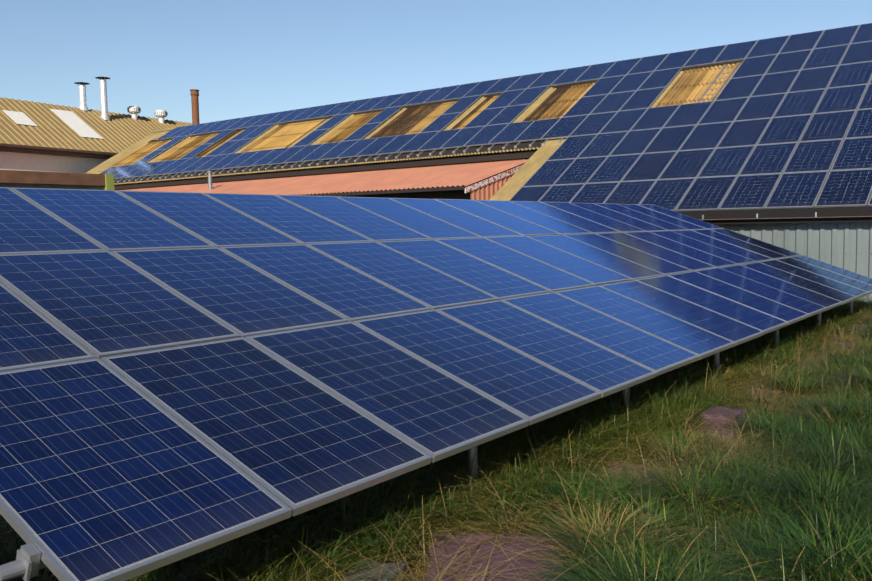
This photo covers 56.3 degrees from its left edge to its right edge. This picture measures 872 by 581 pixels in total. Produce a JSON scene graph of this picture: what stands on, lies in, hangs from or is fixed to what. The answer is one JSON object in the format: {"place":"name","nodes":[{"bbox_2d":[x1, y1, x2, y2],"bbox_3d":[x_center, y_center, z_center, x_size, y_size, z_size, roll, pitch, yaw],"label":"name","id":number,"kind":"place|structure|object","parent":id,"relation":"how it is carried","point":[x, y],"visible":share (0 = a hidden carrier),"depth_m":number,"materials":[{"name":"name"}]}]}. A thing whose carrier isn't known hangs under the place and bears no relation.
{"place":"outdoors","nodes":[
{"label":"outdoors","id":0,"kind":"place"},
{"bbox_2d":[0,170,114,190],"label":"wall","id":1,"kind":"structure","parent":0,"point":[32,179],"depth_m":10.79,"materials":[{"name":"wood"}]},
{"bbox_2d":[0,109,117,172],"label":"tan building","id":2,"kind":"structure","parent":0,"point":[28,158],"depth_m":46.41,"materials":[{"name":"beige paint"}]},
{"bbox_2d":[0,97,191,152],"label":"roof","id":3,"kind":"structure","parent":2,"relation":"on","point":[118,132],"depth_m":48.99,"materials":[{"name":"beige metal"}]},
{"bbox_2d":[0,302,869,580],"bbox_3d":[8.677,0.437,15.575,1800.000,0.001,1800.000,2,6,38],"label":"ground","id":4,"kind":"structure","parent":0,"point":[3,520],"depth_m":4.91,"materials":[{"name":"soil"}]},
{"bbox_2d":[207,171,470,199],"bbox_3d":[-10.477,-2.860,34.329,30.550,4.354,2.380,2,6,38],"label":"lean to front","id":5,"kind":"object","parent":4,"relation":"on","point":[452,192],"visible":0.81,"depth_m":25.65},
{"bbox_2d":[115,158,528,194],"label":"red roof","id":6,"kind":"structure","parent":5,"relation":"on","point":[451,175],"depth_m":29.04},
{"bbox_2d":[339,558,408,580],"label":"rock","id":7,"kind":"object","parent":4,"relation":"on","point":[394,570],"depth_m":3.97,"materials":[{"name":"grey stone"}]},
{"bbox_2d":[0,301,852,580],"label":"support posts","id":8,"kind":"object","parent":4,"relation":"on","point":[27,564],"depth_m":2.98,"materials":[{"name":"metal"}]},
{"bbox_2d":[0,282,95,371],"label":"solar panel","id":9,"kind":"structure","parent":8,"relation":"on","point":[30,336],"depth_m":4.56,"materials":[{"name":"glass"}]},
{"bbox_2d":[0,187,106,253],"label":"solar panel","id":10,"kind":"structure","parent":8,"relation":"on","point":[27,226],"depth_m":6.29,"materials":[{"name":"glass"}]},
{"bbox_2d":[10,187,214,250],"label":"solar panel","id":11,"kind":"structure","parent":8,"relation":"on","point":[110,220],"depth_m":7.05,"materials":[{"name":"glass"}]},
{"bbox_2d":[0,251,240,358],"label":"solar panel","id":12,"kind":"structure","parent":8,"relation":"on","point":[99,304],"depth_m":5.30,"materials":[{"name":"glass"}]},
{"bbox_2d":[0,358,291,580],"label":"solar panel","id":13,"kind":"structure","parent":8,"relation":"on","point":[108,473],"depth_m":3.53,"materials":[{"name":"glass"}]},
{"bbox_2d":[116,190,302,247],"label":"solar panel","id":14,"kind":"structure","parent":8,"relation":"on","point":[214,222],"depth_m":7.85,"materials":[{"name":"glass"}]},
{"bbox_2d":[110,247,348,337],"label":"solar panel","id":15,"kind":"structure","parent":8,"relation":"on","point":[242,298],"depth_m":6.11,"materials":[{"name":"glass"}]},
{"bbox_2d":[101,337,431,515],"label":"solar panel","id":16,"kind":"structure","parent":8,"relation":"on","point":[296,442],"depth_m":4.37,"materials":[{"name":"glass"}]},
{"bbox_2d":[203,193,371,243],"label":"solar panel","id":17,"kind":"structure","parent":8,"relation":"on","point":[293,221],"depth_m":8.65,"materials":[{"name":"glass"}]},
{"bbox_2d":[219,244,431,321],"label":"solar panel","id":18,"kind":"structure","parent":8,"relation":"on","point":[341,289],"depth_m":6.92,"materials":[{"name":"glass"}]},
{"bbox_2d":[276,195,430,241],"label":"solar panel","id":19,"kind":"structure","parent":8,"relation":"on","point":[357,220],"depth_m":9.44,"materials":[{"name":"glass"}]},
{"bbox_2d":[245,321,529,462],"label":"solar panel","id":20,"kind":"structure","parent":8,"relation":"on","point":[434,413],"depth_m":5.17,"materials":[{"name":"glass"}]},
{"bbox_2d":[305,241,497,309],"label":"solar panel","id":21,"kind":"structure","parent":8,"relation":"on","point":[432,288],"depth_m":7.71,"materials":[{"name":"glass"}]},
{"bbox_2d":[336,196,479,238],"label":"solar panel","id":22,"kind":"structure","parent":8,"relation":"on","point":[429,226],"depth_m":10.24,"materials":[{"name":"glass"}]},
{"bbox_2d":[389,198,523,236],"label":"solar panel","id":23,"kind":"structure","parent":8,"relation":"on","point":[470,223],"depth_m":11.04,"materials":[{"name":"glass"}]},
{"bbox_2d":[376,239,550,299],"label":"solar panel","id":24,"kind":"structure","parent":8,"relation":"on","point":[489,279],"depth_m":8.52,"materials":[{"name":"glass"}]},
{"bbox_2d":[352,309,601,424],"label":"solar panel","id":25,"kind":"structure","parent":8,"relation":"on","point":[533,391],"depth_m":5.98,"materials":[{"name":"glass"}]},
{"bbox_2d":[434,199,559,235],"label":"solar panel","id":26,"kind":"structure","parent":8,"relation":"on","point":[502,219],"depth_m":11.83,"materials":[{"name":"glass"}]},
{"bbox_2d":[434,237,595,291],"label":"solar panel","id":27,"kind":"structure","parent":8,"relation":"on","point":[536,272],"depth_m":9.31,"materials":[{"name":"glass"}]},
{"bbox_2d":[474,200,591,234],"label":"solar panel","id":28,"kind":"structure","parent":8,"relation":"on","point":[539,219],"depth_m":12.63,"materials":[{"name":"glass"}]},
{"bbox_2d":[435,300,656,397],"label":"solar panel","id":29,"kind":"structure","parent":8,"relation":"on","point":[603,371],"depth_m":6.78,"materials":[{"name":"glass"}]},
{"bbox_2d":[483,236,632,284],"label":"solar panel","id":30,"kind":"structure","parent":8,"relation":"on","point":[591,272],"depth_m":10.11,"materials":[{"name":"glass"}]},
{"bbox_2d":[510,201,619,232],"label":"solar panel","id":31,"kind":"structure","parent":8,"relation":"on","point":[569,218],"depth_m":13.43,"materials":[{"name":"glass"}]},
{"bbox_2d":[541,202,644,231],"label":"solar panel","id":32,"kind":"structure","parent":8,"relation":"on","point":[595,217],"depth_m":14.21,"materials":[{"name":"glass"}]},
{"bbox_2d":[527,235,664,279],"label":"solar panel","id":33,"kind":"structure","parent":8,"relation":"on","point":[609,261],"depth_m":10.91,"materials":[{"name":"glass"}]},
{"bbox_2d":[500,292,699,375],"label":"solar panel","id":34,"kind":"structure","parent":8,"relation":"on","point":[659,356],"depth_m":7.58,"materials":[{"name":"glass"}]},
{"bbox_2d":[570,203,668,230],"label":"solar panel","id":35,"kind":"structure","parent":8,"relation":"on","point":[623,218],"depth_m":15.03,"materials":[{"name":"glass"}]},
{"bbox_2d":[562,233,691,274],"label":"solar panel","id":36,"kind":"structure","parent":8,"relation":"on","point":[657,264],"depth_m":11.71,"materials":[{"name":"glass"}]},
{"bbox_2d":[593,203,688,230],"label":"solar panel","id":37,"kind":"structure","parent":8,"relation":"on","point":[644,217],"depth_m":15.81,"materials":[{"name":"glass"}]},
{"bbox_2d":[555,285,734,359],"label":"solar panel","id":38,"kind":"structure","parent":8,"relation":"on","point":[701,343],"depth_m":8.38,"materials":[{"name":"glass"}]},
{"bbox_2d":[594,232,716,270],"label":"solar panel","id":39,"kind":"structure","parent":8,"relation":"on","point":[679,259],"depth_m":12.50,"materials":[{"name":"glass"}]},
{"bbox_2d":[623,231,737,267],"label":"solar panel","id":40,"kind":"structure","parent":8,"relation":"on","point":[688,251],"depth_m":13.29,"materials":[{"name":"glass"}]},
{"bbox_2d":[598,280,763,345],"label":"solar panel","id":41,"kind":"structure","parent":8,"relation":"on","point":[727,328],"depth_m":9.18,"materials":[{"name":"glass"}]},
{"bbox_2d":[648,231,756,264],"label":"solar panel","id":42,"kind":"structure","parent":8,"relation":"on","point":[708,248],"depth_m":14.09,"materials":[{"name":"glass"}]},
{"bbox_2d":[636,275,787,333],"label":"solar panel","id":43,"kind":"structure","parent":8,"relation":"on","point":[749,316],"depth_m":9.98,"materials":[{"name":"glass"}]},
{"bbox_2d":[672,230,772,261],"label":"solar panel","id":44,"kind":"structure","parent":8,"relation":"on","point":[751,255],"depth_m":14.90,"materials":[{"name":"glass"}]},
{"bbox_2d":[667,271,808,324],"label":"solar panel","id":45,"kind":"structure","parent":8,"relation":"on","point":[789,315],"depth_m":10.77,"materials":[{"name":"glass"}]},
{"bbox_2d":[691,229,787,259],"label":"solar panel","id":46,"kind":"structure","parent":8,"relation":"on","point":[743,244],"depth_m":15.68,"materials":[{"name":"glass"}]},
{"bbox_2d":[695,268,826,316],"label":"solar panel","id":47,"kind":"structure","parent":8,"relation":"on","point":[773,294],"depth_m":11.57,"materials":[{"name":"glass"}]},
{"bbox_2d":[719,265,842,310],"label":"solar panel","id":48,"kind":"structure","parent":8,"relation":"on","point":[792,289],"depth_m":12.38,"materials":[{"name":"glass"}]},
{"bbox_2d":[741,262,856,304],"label":"solar panel","id":49,"kind":"structure","parent":8,"relation":"on","point":[843,297],"depth_m":13.16,"materials":[{"name":"glass"}]},
{"bbox_2d":[759,259,868,298],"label":"solar panel","id":50,"kind":"structure","parent":8,"relation":"on","point":[822,280],"depth_m":13.96,"materials":[{"name":"glass"}]},
{"bbox_2d":[775,257,871,293],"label":"solar panel","id":51,"kind":"structure","parent":8,"relation":"on","point":[829,274],"depth_m":14.78,"materials":[{"name":"glass"}]},
{"bbox_2d":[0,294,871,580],"bbox_3d":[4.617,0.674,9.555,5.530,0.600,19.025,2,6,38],"label":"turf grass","id":52,"kind":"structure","parent":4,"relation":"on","point":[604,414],"depth_m":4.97,"materials":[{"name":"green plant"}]},
{"bbox_2d":[103,141,871,223],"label":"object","id":53,"kind":"structure","parent":4,"relation":"on","point":[818,215],"depth_m":28.47,"materials":[{"name":"metal"}]},
{"bbox_2d":[153,134,216,161],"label":"skylight","id":54,"kind":"object","parent":53,"relation":"on","point":[184,148],"visible":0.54,"depth_m":43.45},
{"bbox_2d":[240,119,326,152],"bbox_3d":[-7.310,-7.308,38.698,3.300,1.708,2.863,2,6,38],"label":"skylight","id":55,"kind":"object","parent":53,"relation":"on","point":[284,136],"visible":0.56,"depth_m":38.68},
{"bbox_2d":[86,86,556,179],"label":"barn roof","id":56,"kind":"structure","parent":53,"relation":"on","point":[141,143],"depth_m":36.66,"materials":[{"name":"beige metal"}]},
{"bbox_2d":[114,147,538,184],"bbox_3d":[-8.858,-5.158,36.004,30.900,0.094,0.112,2,6,38],"label":"roof eave","id":57,"kind":"object","parent":56,"relation":"attached to","point":[461,154],"visible":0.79,"depth_m":32.34,"materials":[{"name":"metal"}]},
{"bbox_2d":[317,111,381,143],"bbox_3d":[-3.757,-7.158,35.941,1.900,1.708,2.863,2,6,38],"label":"skylight","id":58,"kind":"object","parent":53,"relation":"on","point":[348,128],"visible":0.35,"depth_m":36.04},
{"bbox_2d":[369,101,455,138],"bbox_3d":[-0.954,-7.039,33.766,2.800,1.708,2.863,2,6,38],"label":"skylight","id":59,"kind":"object","parent":53,"relation":"on","point":[393,126],"visible":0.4,"depth_m":33.82},
{"bbox_2d":[99,60,869,198],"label":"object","id":60,"kind":"object","parent":53,"relation":"on","point":[595,81],"visible":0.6,"depth_m":32.02,"materials":[{"name":"metal"}]},
{"bbox_2d":[522,159,575,186],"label":"roof panel","id":61,"kind":"structure","parent":60,"relation":"on","point":[548,173],"depth_m":24.29,"materials":[{"name":"glass"}]},
{"bbox_2d":[541,115,587,139],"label":"roof panel","id":62,"kind":"structure","parent":60,"relation":"attached to","point":[564,127],"depth_m":27.05,"materials":[{"name":"glass"}]},
{"bbox_2d":[546,134,597,160],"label":"roof panel","id":63,"kind":"structure","parent":60,"relation":"attached to","point":[572,147],"depth_m":25.36,"materials":[{"name":"glass"}]},
{"bbox_2d":[554,156,607,184],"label":"roof panel","id":64,"kind":"structure","parent":60,"relation":"on","point":[580,170],"depth_m":23.65,"materials":[{"name":"glass"}]},
{"bbox_2d":[569,111,617,136],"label":"roof panel","id":65,"kind":"structure","parent":60,"relation":"on","point":[590,124],"depth_m":26.44,"materials":[{"name":"glass"}]},
{"bbox_2d":[577,131,628,157],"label":"roof panel","id":66,"kind":"structure","parent":60,"relation":"on","point":[603,145],"depth_m":24.72,"materials":[{"name":"glass"}]},
{"bbox_2d":[586,154,641,183],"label":"roof panel","id":67,"kind":"structure","parent":60,"relation":"on","point":[614,168],"depth_m":23.01,"materials":[{"name":"glass"}]},
{"bbox_2d":[599,108,647,133],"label":"roof panel","id":68,"kind":"structure","parent":60,"relation":"on","point":[623,121],"depth_m":25.79,"materials":[{"name":"glass"}]},
{"bbox_2d":[609,128,661,155],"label":"roof panel","id":69,"kind":"structure","parent":60,"relation":"on","point":[636,142],"depth_m":24.07,"materials":[{"name":"glass"}]},
{"bbox_2d":[619,87,665,110],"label":"roof panel","id":70,"kind":"structure","parent":60,"relation":"on","point":[642,99],"depth_m":26.85,"materials":[{"name":"glass"}]},
{"bbox_2d":[621,151,677,181],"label":"roof panel","id":71,"kind":"structure","parent":60,"relation":"on","point":[649,166],"depth_m":22.36,"materials":[{"name":"glass"}]},
{"bbox_2d":[630,105,679,130],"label":"roof panel","id":72,"kind":"structure","parent":60,"relation":"attached to","point":[655,117],"depth_m":25.14,"materials":[{"name":"glass"}]},
{"bbox_2d":[663,101,713,127],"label":"roof panel","id":73,"kind":"structure","parent":60,"relation":"attached to","point":[688,114],"depth_m":24.50,"materials":[{"name":"glass"}]},
{"bbox_2d":[715,75,763,100],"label":"roof panel","id":74,"kind":"structure","parent":60,"relation":"on","point":[741,87],"depth_m":24.92,"materials":[{"name":"glass"}]},
{"bbox_2d":[522,82,594,121],"bbox_3d":[4.475,-6.809,29.553,1.750,1.708,2.863,2,6,38],"label":"skylight","id":75,"kind":"object","parent":53,"relation":"on","point":[558,102],"visible":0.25,"depth_m":29.59},
{"bbox_2d":[490,68,871,211],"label":"barn roof","id":76,"kind":"structure","parent":53,"relation":"on","point":[522,175],"depth_m":25.48,"materials":[{"name":"beige metal"}]},
{"bbox_2d":[643,125,696,153],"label":"roof panel","id":77,"kind":"structure","parent":76,"relation":"on","point":[669,139],"depth_m":23.43,"materials":[{"name":"glass"}]},
{"bbox_2d":[658,148,714,179],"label":"roof panel","id":78,"kind":"structure","parent":76,"relation":"on","point":[687,164],"depth_m":21.72,"materials":[{"name":"glass"}]},
{"bbox_2d":[679,122,732,150],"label":"roof panel","id":79,"kind":"structure","parent":76,"relation":"on","point":[707,136],"depth_m":22.79,"materials":[{"name":"glass"}]},
{"bbox_2d":[697,145,755,177],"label":"roof panel","id":80,"kind":"structure","parent":76,"relation":"on","point":[727,161],"depth_m":21.07,"materials":[{"name":"glass"}]},
{"bbox_2d":[717,118,771,147],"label":"roof panel","id":81,"kind":"structure","parent":76,"relation":"on","point":[744,133],"depth_m":22.14,"materials":[{"name":"glass"}]},
{"bbox_2d":[738,142,797,175],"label":"roof panel","id":82,"kind":"structure","parent":76,"relation":"on","point":[769,159],"depth_m":20.43,"materials":[{"name":"glass"}]},
{"bbox_2d":[757,114,812,144],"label":"roof panel","id":83,"kind":"structure","parent":76,"relation":"on","point":[787,129],"depth_m":21.50,"materials":[{"name":"glass"}]},
{"bbox_2d":[765,171,828,208],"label":"roof panel","id":84,"kind":"structure","parent":76,"relation":"on","point":[798,190],"depth_m":18.70,"materials":[{"name":"glass"}]},
{"bbox_2d":[783,139,842,172],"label":"roof panel","id":85,"kind":"structure","parent":76,"relation":"on","point":[813,156],"depth_m":19.79,"materials":[{"name":"glass"}]},
{"bbox_2d":[814,169,871,207],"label":"roof panel","id":86,"kind":"structure","parent":76,"relation":"on","point":[846,188],"depth_m":18.05,"materials":[{"name":"glass"}]},
{"bbox_2d":[830,137,871,170],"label":"roof panel","id":87,"kind":"structure","parent":76,"relation":"on","point":[854,154],"depth_m":19.19,"materials":[{"name":"glass"}]},
{"bbox_2d":[656,62,741,106],"bbox_3d":[8.522,-6.638,26.413,2.000,1.708,2.863,2,6,38],"label":"skylight","id":88,"kind":"object","parent":53,"relation":"on","point":[703,86],"visible":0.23,"depth_m":26.46},
{"bbox_2d":[697,97,748,124],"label":"roof panel","id":89,"kind":"structure","parent":53,"relation":"on","point":[726,110],"depth_m":23.86,"materials":[{"name":"glass"}]},
{"bbox_2d":[714,40,757,63],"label":"roof panel","id":90,"kind":"structure","parent":53,"relation":"on","point":[736,51],"depth_m":27.68,"materials":[{"name":"glass"}]},
{"bbox_2d":[718,173,781,209],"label":"roof panel","id":91,"kind":"structure","parent":53,"relation":"on","point":[747,192],"depth_m":19.35,"materials":[{"name":"glass"}]},
{"bbox_2d":[731,54,777,78],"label":"roof panel","id":92,"kind":"structure","parent":53,"relation":"on","point":[755,66],"depth_m":25.99,"materials":[{"name":"glass"}]},
{"bbox_2d":[734,93,786,120],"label":"roof panel","id":93,"kind":"structure","parent":53,"relation":"on","point":[760,107],"depth_m":23.21,"materials":[{"name":"glass"}]},
{"bbox_2d":[746,35,789,57],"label":"roof panel","id":94,"kind":"structure","parent":53,"relation":"on","point":[768,46],"depth_m":27.06,"materials":[{"name":"glass"}]},
{"bbox_2d":[750,70,799,96],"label":"roof panel","id":95,"kind":"structure","parent":53,"relation":"on","point":[776,83],"depth_m":24.28,"materials":[{"name":"glass"}]},
{"bbox_2d":[765,49,812,73],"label":"roof panel","id":96,"kind":"structure","parent":53,"relation":"on","point":[790,61],"depth_m":25.35,"materials":[{"name":"glass"}]},
{"bbox_2d":[773,89,825,117],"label":"roof panel","id":97,"kind":"structure","parent":53,"relation":"on","point":[800,103],"depth_m":22.57,"materials":[{"name":"glass"}]},
{"bbox_2d":[779,30,823,53],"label":"roof panel","id":98,"kind":"structure","parent":53,"relation":"on","point":[801,41],"depth_m":26.42,"materials":[{"name":"glass"}]},
{"bbox_2d":[788,65,837,92],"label":"roof panel","id":99,"kind":"structure","parent":53,"relation":"on","point":[813,79],"depth_m":23.63,"materials":[{"name":"glass"}]},
{"bbox_2d":[801,44,848,69],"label":"roof panel","id":100,"kind":"structure","parent":53,"relation":"on","point":[826,57],"depth_m":24.70,"materials":[{"name":"glass"}]},
{"bbox_2d":[799,110,855,141],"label":"roof panel","id":101,"kind":"structure","parent":53,"relation":"on","point":[828,126],"depth_m":20.86,"materials":[{"name":"glass"}]},
{"bbox_2d":[814,25,859,48],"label":"roof panel","id":102,"kind":"structure","parent":53,"relation":"on","point":[837,36],"depth_m":25.77,"materials":[{"name":"glass"}]},
{"bbox_2d":[814,84,867,113],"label":"roof panel","id":103,"kind":"structure","parent":53,"relation":"on","point":[845,98],"depth_m":21.93,"materials":[{"name":"glass"}]},
{"bbox_2d":[827,61,871,87],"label":"roof panel","id":104,"kind":"structure","parent":53,"relation":"on","point":[853,74],"depth_m":22.99,"materials":[{"name":"glass"}]},
{"bbox_2d":[839,41,871,64],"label":"roof panel","id":105,"kind":"structure","parent":53,"relation":"on","point":[858,52],"depth_m":24.12,"materials":[{"name":"glass"}]},
{"bbox_2d":[844,109,871,138],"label":"roof panel","id":106,"kind":"structure","parent":53,"relation":"on","point":[860,126],"depth_m":20.31,"materials":[{"name":"glass"}]},
{"bbox_2d":[426,530,578,580],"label":"slab","id":107,"kind":"structure","parent":4,"relation":"on","point":[454,545],"depth_m":4.20,"materials":[{"name":"brown stone"}]},
{"bbox_2d":[184,301,871,580],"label":"straw grass","id":108,"kind":"structure","parent":4,"relation":"on","point":[644,465],"depth_m":5.01,"materials":[{"name":"green plant"}]},
{"bbox_2d":[697,406,746,429],"bbox_3d":[2.516,1.126,7.160,0.328,0.144,0.449,2,5,33],"label":"stone","id":109,"kind":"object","parent":4,"relation":"on","point":[726,413],"depth_m":7.04,"materials":[{"name":"stone"}]},
{"bbox_2d":[713,222,871,302],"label":"wall","id":110,"kind":"structure","parent":4,"relation":"on","point":[840,240],"depth_m":18.08,"materials":[{"name":"grey metal"}]},
{"bbox_2d":[0,0,871,123],"label":"sky","id":111,"kind":"structure","parent":0,"point":[244,58],"materials":[{"name":"blue"}]},
{"bbox_2d":[539,184,584,202],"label":"roof panel","id":112,"kind":"structure","parent":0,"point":[562,193],"depth_m":22.81,"materials":[{"name":"glass"}]},
{"bbox_2d":[570,182,619,202],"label":"roof panel","id":113,"kind":"structure","parent":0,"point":[594,193],"depth_m":22.12,"materials":[{"name":"glass"}]},
{"bbox_2d":[604,180,656,203],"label":"roof panel","id":114,"kind":"structure","parent":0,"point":[631,192],"depth_m":21.44,"materials":[{"name":"glass"}]},
{"bbox_2d":[640,178,695,210],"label":"roof panel","id":115,"kind":"structure","parent":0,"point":[669,194],"depth_m":20.73,"materials":[{"name":"glass"}]},
{"bbox_2d":[675,176,736,211],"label":"roof panel","id":116,"kind":"structure","parent":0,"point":[707,194],"depth_m":19.99,"materials":[{"name":"glass"}]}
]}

